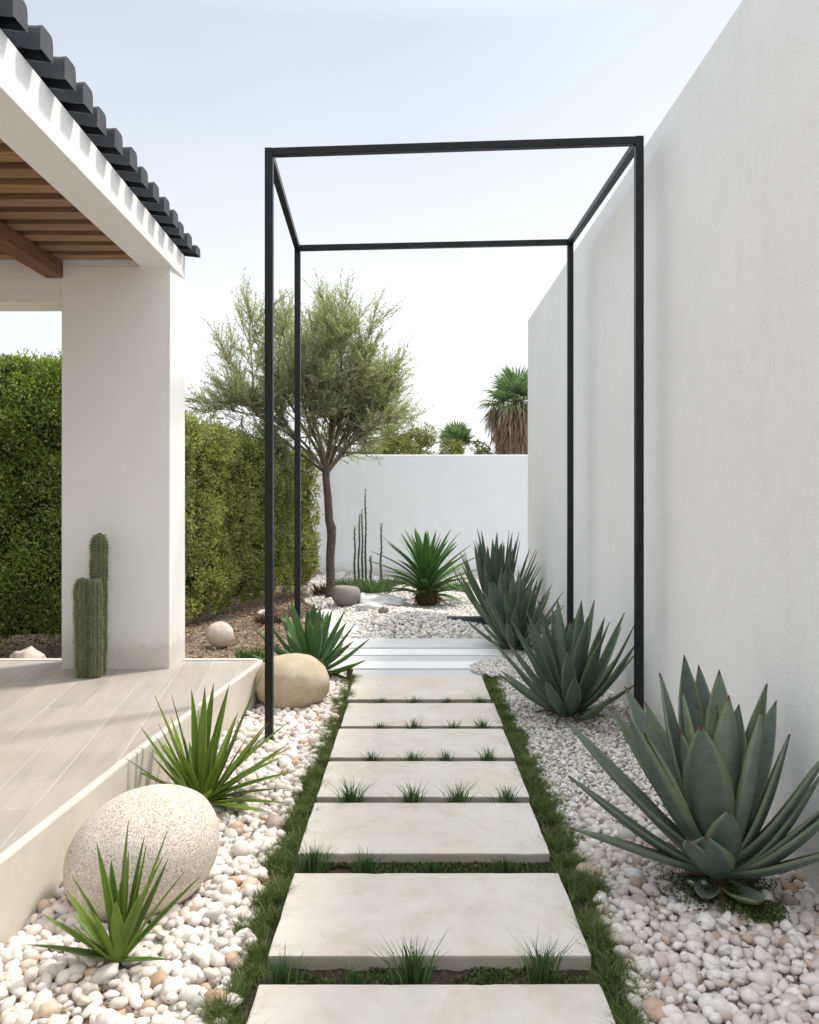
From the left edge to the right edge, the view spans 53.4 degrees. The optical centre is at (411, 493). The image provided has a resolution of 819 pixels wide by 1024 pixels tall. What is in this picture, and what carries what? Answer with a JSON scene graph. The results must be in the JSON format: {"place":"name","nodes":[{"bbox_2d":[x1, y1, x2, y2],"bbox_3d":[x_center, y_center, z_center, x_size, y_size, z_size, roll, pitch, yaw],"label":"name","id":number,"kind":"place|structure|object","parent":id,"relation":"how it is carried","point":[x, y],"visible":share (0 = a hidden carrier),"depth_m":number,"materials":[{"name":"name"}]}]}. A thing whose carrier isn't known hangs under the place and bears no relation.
{"place":"outdoors","nodes":[
{"label":"outdoors","id":0,"kind":"place"},
{"bbox_2d":[0,0,741,492],"label":"sky","id":1,"kind":"structure","parent":0,"point":[199,90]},
{"bbox_2d":[0,569,816,1022],"bbox_3d":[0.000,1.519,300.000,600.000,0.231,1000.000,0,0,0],"label":"ground","id":2,"kind":"structure","parent":0,"point":[252,639],"depth_m":8.60,"materials":[{"name":"brown soil"}]},
{"bbox_2d":[9,646,45,657],"bbox_3d":[-3.297,1.441,6.998,0.328,0.250,0.267,0,0,0],"label":"rock","id":3,"kind":"object","parent":2,"relation":"on","point":[30,652],"visible":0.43,"depth_m":6.94,"materials":[{"name":"stone"}]},
{"bbox_2d":[0,348,61,646],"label":"hedge","id":4,"kind":"object","parent":2,"relation":"on","point":[30,501],"visible":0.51,"depth_m":7.55,"materials":[{"name":"green plant"}]},
{"bbox_2d":[0,658,262,947],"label":"terrace","id":5,"kind":"structure","parent":2,"relation":"on","point":[70,743],"depth_m":4.00,"materials":[{"name":"wood"}]},
{"bbox_2d":[71,533,109,678],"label":"cactus","id":6,"kind":"object","parent":5,"relation":"on","point":[90,611],"visible":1,"depth_m":5.32,"materials":[{"name":"green plant"}]},
{"bbox_2d":[0,0,199,668],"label":"porch","id":7,"kind":"object","parent":5,"relation":"on","point":[96,246],"visible":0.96,"depth_m":5.60,"materials":[{"name":"white paint"}]},
{"bbox_2d":[0,572,321,657],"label":"bark mulch","id":8,"kind":"object","parent":2,"relation":"on","point":[239,631],"visible":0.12,"depth_m":8.77,"materials":[{"name":"brown wood"}]},
{"bbox_2d":[206,621,233,647],"bbox_3d":[-1.879,1.386,7.981,0.263,0.268,0.240,0,0,0],"label":"round stone","id":9,"kind":"object","parent":8,"relation":"on","point":[220,634],"visible":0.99,"depth_m":7.89,"materials":[{"name":"beige stone"}]},
{"bbox_2d":[256,609,264,616],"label":"rock","id":10,"kind":"object","parent":8,"relation":"on","point":[259,612],"visible":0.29,"depth_m":9.54,"materials":[{"name":"stone"}]},
{"bbox_2d":[253,613,283,623],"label":"plant","id":11,"kind":"object","parent":8,"relation":"on","point":[262,620],"visible":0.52,"depth_m":9.17,"materials":[{"name":"green plant"}]},
{"bbox_2d":[0,667,357,1023],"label":"white pebbles","id":12,"kind":"object","parent":2,"relation":"on","point":[28,995],"visible":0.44,"depth_m":2.68,"materials":[{"name":"white gravel"}]},
{"bbox_2d":[27,821,198,962],"bbox_3d":[-0.922,1.252,2.545,0.476,0.424,0.266,0,0,0],"label":"yucca","id":13,"kind":"object","parent":12,"relation":"on","point":[122,940],"visible":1,"depth_m":2.56,"materials":[{"name":"green plant"}]},
{"bbox_2d":[63,784,218,922],"bbox_3d":[-0.992,1.324,2.997,0.546,0.473,0.501,0,0,0],"label":"boulder","id":14,"kind":"object","parent":12,"relation":"on","point":[185,818],"visible":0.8,"depth_m":2.84,"materials":[{"name":"white stone"}]},
{"bbox_2d":[126,670,295,811],"bbox_3d":[-0.931,1.157,3.903,0.786,0.615,0.637,0,0,0],"label":"yucca","id":15,"kind":"object","parent":12,"relation":"on","point":[199,766],"visible":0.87,"depth_m":3.83,"materials":[{"name":"green plant"}]},
{"bbox_2d":[255,653,329,709],"bbox_3d":[-0.840,1.338,5.735,0.524,0.411,0.494,0,0,0],"label":"boulder","id":16,"kind":"object","parent":12,"relation":"on","point":[301,680],"visible":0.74,"depth_m":5.55,"materials":[{"name":"stone"}]},
{"bbox_2d":[250,601,368,677],"bbox_3d":[-0.790,1.156,6.501,0.834,0.640,0.879,0,0,36],"label":"agave","id":17,"kind":"object","parent":12,"relation":"on","point":[316,640],"visible":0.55,"depth_m":6.42,"materials":[{"name":"green plant"}]},
{"bbox_2d":[347,669,352,679],"bbox_3d":[-0.492,1.450,6.436,0.051,0.141,0.058,0,0,23],"label":"wooden stake","id":18,"kind":"object","parent":12,"relation":"on","point":[349,673],"visible":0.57,"depth_m":6.42,"materials":[{"name":"green"}]},
{"bbox_2d":[228,642,264,658],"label":"plant","id":19,"kind":"object","parent":2,"relation":"on","point":[258,653],"visible":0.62,"depth_m":7.27,"materials":[{"name":"green plant"}]},
{"bbox_2d":[185,410,322,623],"bbox_3d":[-2.590,0.257,10.576,1.660,2.494,4.850,0,0,14],"label":"hedge","id":20,"kind":"object","parent":2,"relation":"on","point":[224,515],"visible":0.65,"depth_m":9.96,"materials":[{"name":"green plant"}]},
{"bbox_2d":[185,268,432,598],"bbox_3d":[-1.496,-0.847,11.511,3.672,4.806,2.720,0,0,0],"label":"olive tree","id":21,"kind":"object","parent":2,"relation":"on","point":[361,394],"visible":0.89,"depth_m":11.15,"materials":[{"name":"green plant"}]},
{"bbox_2d":[301,585,316,596],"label":"rock","id":22,"kind":"object","parent":2,"relation":"on","point":[306,591],"visible":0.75,"depth_m":11.82,"materials":[{"name":"stone"}]},
{"bbox_2d":[323,618,359,636],"bbox_3d":[-0.825,1.455,8.760,0.594,0.173,0.805,0,0,0],"label":"flat rock","id":23,"kind":"object","parent":2,"relation":"on","point":[333,622],"visible":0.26,"depth_m":8.66,"materials":[{"name":"white stone"}]},
{"bbox_2d":[355,416,437,454],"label":"shrub","id":24,"kind":"object","parent":2,"relation":"on","point":[404,444],"visible":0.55,"depth_m":16.86,"materials":[{"name":"green plant"}]},
{"bbox_2d":[331,661,488,669],"bbox_3d":[-0.070,1.495,6.960,1.540,0.070,0.280,0,0,0],"label":"marble strip","id":25,"kind":"object","parent":2,"relation":"on","point":[414,665],"visible":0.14,"depth_m":6.92,"materials":[{"name":"white stone"}]},
{"bbox_2d":[12,677,813,1023],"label":"grit","id":26,"kind":"object","parent":2,"relation":"on","point":[560,803],"visible":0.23,"depth_m":3.88,"materials":[{"name":"grey gravel"}]},
{"bbox_2d":[329,670,498,678],"bbox_3d":[-0.070,1.500,6.665,1.540,0.060,0.270,0,0,0],"label":"marble strip","id":27,"kind":"object","parent":2,"relation":"on","point":[416,673],"visible":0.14,"depth_m":6.66,"materials":[{"name":"white stone"}]},
{"bbox_2d":[334,638,497,648],"bbox_3d":[-0.010,1.490,7.920,1.660,0.080,0.480,0,0,0],"label":"marble strip","id":28,"kind":"object","parent":2,"relation":"on","point":[427,643],"visible":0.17,"depth_m":7.88,"materials":[{"name":"white stone"}]},
{"bbox_2d":[306,455,527,577],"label":"boundary wall","id":29,"kind":"structure","parent":2,"relation":"on","point":[464,498],"depth_m":14.70,"materials":[{"name":"white paint"}]},
{"bbox_2d":[335,656,502,660],"bbox_3d":[-0.010,1.498,7.240,1.660,0.064,0.240,0,0,0],"label":"marble strip","id":30,"kind":"object","parent":2,"relation":"on","point":[416,658],"visible":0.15,"depth_m":7.24,"materials":[{"name":"white stone"}]},
{"bbox_2d":[340,649,501,655],"bbox_3d":[-0.010,1.494,7.520,1.660,0.072,0.280,0,0,0],"label":"marble strip","id":31,"kind":"object","parent":2,"relation":"on","point":[428,652],"visible":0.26,"depth_m":7.47,"materials":[{"name":"white stone"}]},
{"bbox_2d":[302,572,541,637],"bbox_3d":[0.196,1.477,11.403,4.067,0.259,6.562,0,0,0],"label":"crushed marble","id":32,"kind":"object","parent":2,"relation":"on","point":[409,619],"visible":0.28,"depth_m":9.27},
{"bbox_2d":[302,580,349,595],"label":"plant","id":33,"kind":"object","parent":32,"relation":"on","point":[321,591],"visible":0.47,"depth_m":11.82,"materials":[{"name":"green plant"}]},
{"bbox_2d":[317,609,343,619],"bbox_3d":[-0.990,1.447,9.498,0.341,0.163,0.670,0,0,-19],"label":"flat rock","id":34,"kind":"object","parent":32,"relation":"on","point":[336,615],"visible":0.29,"depth_m":9.46,"materials":[{"name":"white stone"}]},
{"bbox_2d":[331,585,360,606],"bbox_3d":[-0.869,1.356,10.749,0.385,0.285,0.383,0,0,0],"label":"rock","id":35,"kind":"object","parent":32,"relation":"on","point":[344,595],"visible":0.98,"depth_m":10.61,"materials":[{"name":"grey stone"}]},
{"bbox_2d":[325,574,367,585],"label":"plant","id":36,"kind":"object","parent":32,"relation":"on","point":[345,581],"visible":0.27,"depth_m":12.79,"materials":[{"name":"green plant"}]},
{"bbox_2d":[353,529,355,578],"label":"spiny stalk","id":37,"kind":"object","parent":32,"relation":"on","point":[354,563],"visible":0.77,"depth_m":13.19,"materials":[{"name":"green plant"}]},
{"bbox_2d":[357,515,360,577],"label":"spiny stalk","id":38,"kind":"object","parent":32,"relation":"on","point":[359,545],"visible":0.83,"depth_m":13.09,"materials":[{"name":"green plant"}]},
{"bbox_2d":[360,510,363,581],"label":"spiny stalk","id":39,"kind":"object","parent":32,"relation":"on","point":[362,547],"visible":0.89,"depth_m":13.29,"materials":[{"name":"green plant"}]},
{"bbox_2d":[363,487,366,580],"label":"spiny stalk","id":40,"kind":"object","parent":32,"relation":"on","point":[365,551],"visible":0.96,"depth_m":13.09,"materials":[{"name":"green plant"}]},
{"bbox_2d":[356,602,381,610],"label":"flat rock","id":41,"kind":"object","parent":32,"relation":"on","point":[366,606],"visible":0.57,"depth_m":10.11,"materials":[{"name":"white stone"}]},
{"bbox_2d":[344,576,397,593],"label":"plant","id":42,"kind":"object","parent":32,"relation":"on","point":[368,586],"visible":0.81,"depth_m":12.41,"materials":[{"name":"green plant"}]},
{"bbox_2d":[369,555,372,582],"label":"spiny stalk","id":43,"kind":"object","parent":32,"relation":"on","point":[371,565],"visible":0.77,"depth_m":12.99,"materials":[{"name":"green plant"}]},
{"bbox_2d":[379,522,382,577],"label":"spiny stalk","id":44,"kind":"object","parent":32,"relation":"on","point":[381,548],"visible":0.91,"depth_m":13.09,"materials":[{"name":"green plant"}]},
{"bbox_2d":[358,593,405,605],"bbox_3d":[-0.423,1.442,10.874,0.698,0.182,0.560,0,0,0],"label":"flat rock","id":45,"kind":"object","parent":32,"relation":"on","point":[386,599],"visible":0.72,"depth_m":10.76,"materials":[{"name":"white stone"}]},
{"bbox_2d":[378,606,388,613],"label":"rock","id":46,"kind":"object","parent":32,"relation":"on","point":[382,609],"visible":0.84,"depth_m":9.41,"materials":[{"name":"stone"}]},
{"bbox_2d":[380,575,409,585],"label":"plant","id":47,"kind":"object","parent":32,"relation":"on","point":[396,579],"visible":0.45,"depth_m":12.96,"materials":[{"name":"green plant"}]},
{"bbox_2d":[365,527,478,604],"bbox_3d":[0.201,1.007,11.228,1.456,1.082,1.524,0,0,-42],"label":"yucca","id":48,"kind":"object","parent":32,"relation":"on","point":[426,579],"visible":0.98,"depth_m":11.06,"materials":[{"name":"green plant"}]},
{"bbox_2d":[439,577,470,591],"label":"plant","id":49,"kind":"object","parent":32,"relation":"on","point":[455,584],"visible":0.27,"depth_m":12.51,"materials":[{"name":"green plant"}]},
{"bbox_2d":[447,616,487,624],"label":"slate block","id":50,"kind":"structure","parent":32,"relation":"on","point":[477,619],"depth_m":9.22,"materials":[{"name":"grey stone"}]},
{"bbox_2d":[449,529,542,619],"bbox_3d":[0.953,0.945,9.326,1.085,1.111,0.950,0,0,-39],"label":"agave","id":51,"kind":"object","parent":32,"relation":"on","point":[488,567],"visible":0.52,"depth_m":9.15,"materials":[{"name":"green plant"}]},
{"bbox_2d":[213,684,637,1023],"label":"soil bed","id":52,"kind":"object","parent":2,"relation":"on","point":[442,977],"visible":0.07,"depth_m":2.54,"materials":[{"name":"brown soil"}]},
{"bbox_2d":[184,672,362,1023],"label":"lawn edging","id":53,"kind":"object","parent":52,"relation":"on","point":[273,896],"visible":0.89,"depth_m":3.00,"materials":[{"name":"green plant"}]},
{"bbox_2d":[254,941,316,984],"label":"grass tuft","id":54,"kind":"object","parent":52,"relation":"on","point":[278,978],"visible":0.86,"depth_m":2.46,"materials":[{"name":"green plant"}]},
{"bbox_2d":[280,838,333,872],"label":"grass tuft","id":55,"kind":"object","parent":52,"relation":"on","point":[313,865],"visible":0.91,"depth_m":3.20,"materials":[{"name":"green plant"}]},
{"bbox_2d":[326,959,376,984],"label":"grass tuft","id":56,"kind":"object","parent":52,"relation":"on","point":[354,980],"visible":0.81,"depth_m":2.46,"materials":[{"name":"green plant"}]},
{"bbox_2d":[347,846,390,873],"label":"grass tuft","id":57,"kind":"object","parent":52,"relation":"on","point":[364,865],"visible":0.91,"depth_m":3.20,"materials":[{"name":"green plant"}]},
{"bbox_2d":[372,696,388,702],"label":"grass tuft","id":58,"kind":"object","parent":52,"relation":"on","point":[382,701],"visible":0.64,"depth_m":5.70,"materials":[{"name":"green plant"}]},
{"bbox_2d":[373,722,390,728],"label":"grass tuft","id":59,"kind":"object","parent":52,"relation":"on","point":[379,726],"visible":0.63,"depth_m":5.06,"materials":[{"name":"green plant"}]},
{"bbox_2d":[366,931,447,984],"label":"grass tuft","id":60,"kind":"object","parent":52,"relation":"on","point":[414,971],"visible":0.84,"depth_m":2.46,"materials":[{"name":"green plant"}]},
{"bbox_2d":[403,717,423,728],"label":"grass tuft","id":61,"kind":"object","parent":52,"relation":"on","point":[414,726],"visible":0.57,"depth_m":5.06,"materials":[{"name":"green plant"}]},
{"bbox_2d":[405,696,423,702],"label":"grass tuft","id":62,"kind":"object","parent":52,"relation":"on","point":[413,699],"visible":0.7,"depth_m":5.71,"materials":[{"name":"green plant"}]},
{"bbox_2d":[347,676,490,702],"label":"stepping slab","id":63,"kind":"structure","parent":52,"relation":"on","point":[399,689],"depth_m":6.04,"materials":[{"name":"concrete"}]},
{"bbox_2d":[341,703,502,728],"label":"stepping slab","id":64,"kind":"structure","parent":52,"relation":"on","point":[367,715],"depth_m":5.34,"materials":[{"name":"concrete"}]},
{"bbox_2d":[330,729,514,760],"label":"stepping slab","id":65,"kind":"structure","parent":52,"relation":"on","point":[462,744],"depth_m":4.71,"materials":[{"name":"concrete"}]},
{"bbox_2d":[317,761,529,803],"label":"stepping slab","id":66,"kind":"structure","parent":52,"relation":"on","point":[432,775],"depth_m":4.13,"materials":[{"name":"concrete"}]},
{"bbox_2d":[298,803,549,865],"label":"stepping slab","id":67,"kind":"structure","parent":52,"relation":"on","point":[447,832],"depth_m":3.49,"materials":[{"name":"concrete"}]},
{"bbox_2d":[268,873,590,971],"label":"stepping slab","id":68,"kind":"structure","parent":52,"relation":"on","point":[332,920],"depth_m":2.77,"materials":[{"name":"concrete"}]},
{"bbox_2d":[247,984,614,1023],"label":"stepping slab","id":69,"kind":"structure","parent":52,"relation":"on","point":[451,1004],"depth_m":2.32,"materials":[{"name":"concrete"}]},
{"bbox_2d":[414,859,448,872],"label":"grass tuft","id":70,"kind":"object","parent":52,"relation":"on","point":[430,868],"visible":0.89,"depth_m":3.20,"materials":[{"name":"green plant"}]},
{"bbox_2d":[274,860,594,984],"bbox_3d":[0.054,1.489,4.086,1.017,0.030,3.380,0,0,0],"label":"ground cover","id":71,"kind":"object","parent":52,"relation":"on","point":[475,979],"visible":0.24,"depth_m":2.54,"materials":[{"name":"green plant"}]},
{"bbox_2d":[328,777,378,802],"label":"grass tuft","id":72,"kind":"object","parent":71,"relation":"on","point":[350,796],"visible":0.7,"depth_m":3.86,"materials":[{"name":"green plant"}]},
{"bbox_2d":[360,749,389,760],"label":"grass tuft","id":73,"kind":"object","parent":71,"relation":"on","point":[370,758],"visible":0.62,"depth_m":4.45,"materials":[{"name":"green plant"}]},
{"bbox_2d":[377,782,429,802],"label":"grass tuft","id":74,"kind":"object","parent":71,"relation":"on","point":[410,798],"visible":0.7,"depth_m":3.86,"materials":[{"name":"green plant"}]},
{"bbox_2d":[395,749,426,760],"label":"grass tuft","id":75,"kind":"object","parent":71,"relation":"on","point":[415,758],"visible":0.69,"depth_m":4.45,"materials":[{"name":"green plant"}]},
{"bbox_2d":[481,783,521,802],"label":"grass tuft","id":76,"kind":"object","parent":71,"relation":"on","point":[507,798],"visible":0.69,"depth_m":3.86,"materials":[{"name":"green plant"}]},
{"bbox_2d":[487,857,519,872],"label":"grass tuft","id":77,"kind":"object","parent":71,"relation":"on","point":[505,867],"visible":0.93,"depth_m":3.20,"materials":[{"name":"green plant"}]},
{"bbox_2d":[432,748,454,760],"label":"grass tuft","id":78,"kind":"object","parent":52,"relation":"on","point":[446,757],"visible":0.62,"depth_m":4.45,"materials":[{"name":"green plant"}]},
{"bbox_2d":[442,696,458,702],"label":"grass tuft","id":79,"kind":"object","parent":52,"relation":"on","point":[446,700],"visible":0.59,"depth_m":5.71,"materials":[{"name":"green plant"}]},
{"bbox_2d":[443,719,468,728],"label":"grass tuft","id":80,"kind":"object","parent":52,"relation":"on","point":[454,726],"visible":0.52,"depth_m":5.06,"materials":[{"name":"green plant"}]},
{"bbox_2d":[440,779,476,802],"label":"grass tuft","id":81,"kind":"object","parent":52,"relation":"on","point":[457,798],"visible":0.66,"depth_m":3.86,"materials":[{"name":"green plant"}]},
{"bbox_2d":[469,693,486,702],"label":"grass tuft","id":82,"kind":"object","parent":52,"relation":"on","point":[479,700],"visible":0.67,"depth_m":5.71,"materials":[{"name":"green plant"}]},
{"bbox_2d":[471,716,492,728],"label":"grass tuft","id":83,"kind":"object","parent":52,"relation":"on","point":[482,725],"visible":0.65,"depth_m":5.05,"materials":[{"name":"green plant"}]},
{"bbox_2d":[476,746,510,760],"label":"grass tuft","id":84,"kind":"object","parent":52,"relation":"on","point":[487,757],"visible":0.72,"depth_m":4.45,"materials":[{"name":"green plant"}]},
{"bbox_2d":[502,923,577,983],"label":"grass tuft","id":85,"kind":"object","parent":52,"relation":"on","point":[540,969],"visible":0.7,"depth_m":2.46,"materials":[{"name":"green plant"}]},
{"bbox_2d":[480,673,666,1023],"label":"lawn border","id":86,"kind":"object","parent":52,"relation":"on","point":[608,978],"visible":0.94,"depth_m":3.10,"materials":[{"name":"green plant"}]},
{"bbox_2d":[436,437,465,454],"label":"shrub","id":87,"kind":"object","parent":2,"relation":"on","point":[456,451],"visible":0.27,"depth_m":19.14,"materials":[{"name":"green plant"}]},
{"bbox_2d":[265,136,643,741],"bbox_3d":[0.199,-0.237,5.825,2.355,3.774,1.998,0,0,0],"label":"steel frame","id":88,"kind":"object","parent":2,"relation":"on","point":[635,149],"visible":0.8,"depth_m":4.83,"materials":[{"name":"black metal"}]},
{"bbox_2d":[435,418,477,450],"bbox_3d":[1.097,-0.159,20.575,1.279,3.517,1.204,0,0,0],"label":"palm tree","id":89,"kind":"object","parent":2,"relation":"on","point":[455,431],"visible":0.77,"depth_m":20.43,"materials":[{"name":"green plant"}]},
{"bbox_2d":[468,439,495,454],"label":"shrub","id":90,"kind":"object","parent":2,"relation":"on","point":[486,450],"visible":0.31,"depth_m":20.41,"materials":[{"name":"green plant"}]},
{"bbox_2d":[475,362,527,454],"bbox_3d":[2.597,-0.856,20.165,2.226,4.911,2.243,0,0,0],"label":"palm tree","id":91,"kind":"object","parent":2,"relation":"on","point":[508,423],"visible":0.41,"depth_m":19.78,"materials":[{"name":"green plant"}]},
{"bbox_2d":[469,641,669,843],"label":"marble chips","id":92,"kind":"object","parent":2,"relation":"on","point":[599,780],"visible":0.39,"depth_m":4.79,"materials":[{"name":"white gravel"}]},
{"bbox_2d":[465,566,563,650],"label":"agave","id":93,"kind":"object","parent":92,"relation":"on","point":[503,608],"visible":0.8,"depth_m":7.57,"materials":[{"name":"green plant"}]},
{"bbox_2d":[488,598,633,726],"bbox_3d":[0.988,1.086,5.399,0.963,0.823,1.047,0,0,0],"label":"agave","id":94,"kind":"object","parent":92,"relation":"on","point":[572,677],"visible":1,"depth_m":5.29,"materials":[{"name":"green plant"}]},
{"bbox_2d":[528,0,818,893],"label":"garden wall","id":95,"kind":"structure","parent":2,"relation":"on","point":[732,370],"depth_m":4.06,"materials":[{"name":"white paint"}]},
{"bbox_2d":[564,794,818,1023],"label":"mixed pebbles","id":96,"kind":"object","parent":2,"relation":"on","point":[768,994],"visible":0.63,"depth_m":2.67,"materials":[{"name":"white gravel"}]},
{"bbox_2d":[565,655,818,906],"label":"agave","id":97,"kind":"object","parent":96,"relation":"on","point":[705,764],"visible":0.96,"depth_m":2.99,"materials":[{"name":"green plant"}]},
{"bbox_2d":[643,868,799,926],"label":"moss litter","id":98,"kind":"object","parent":96,"relation":"on","point":[764,911],"visible":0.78,"depth_m":2.92,"materials":[{"name":"green plant"}]}
]}

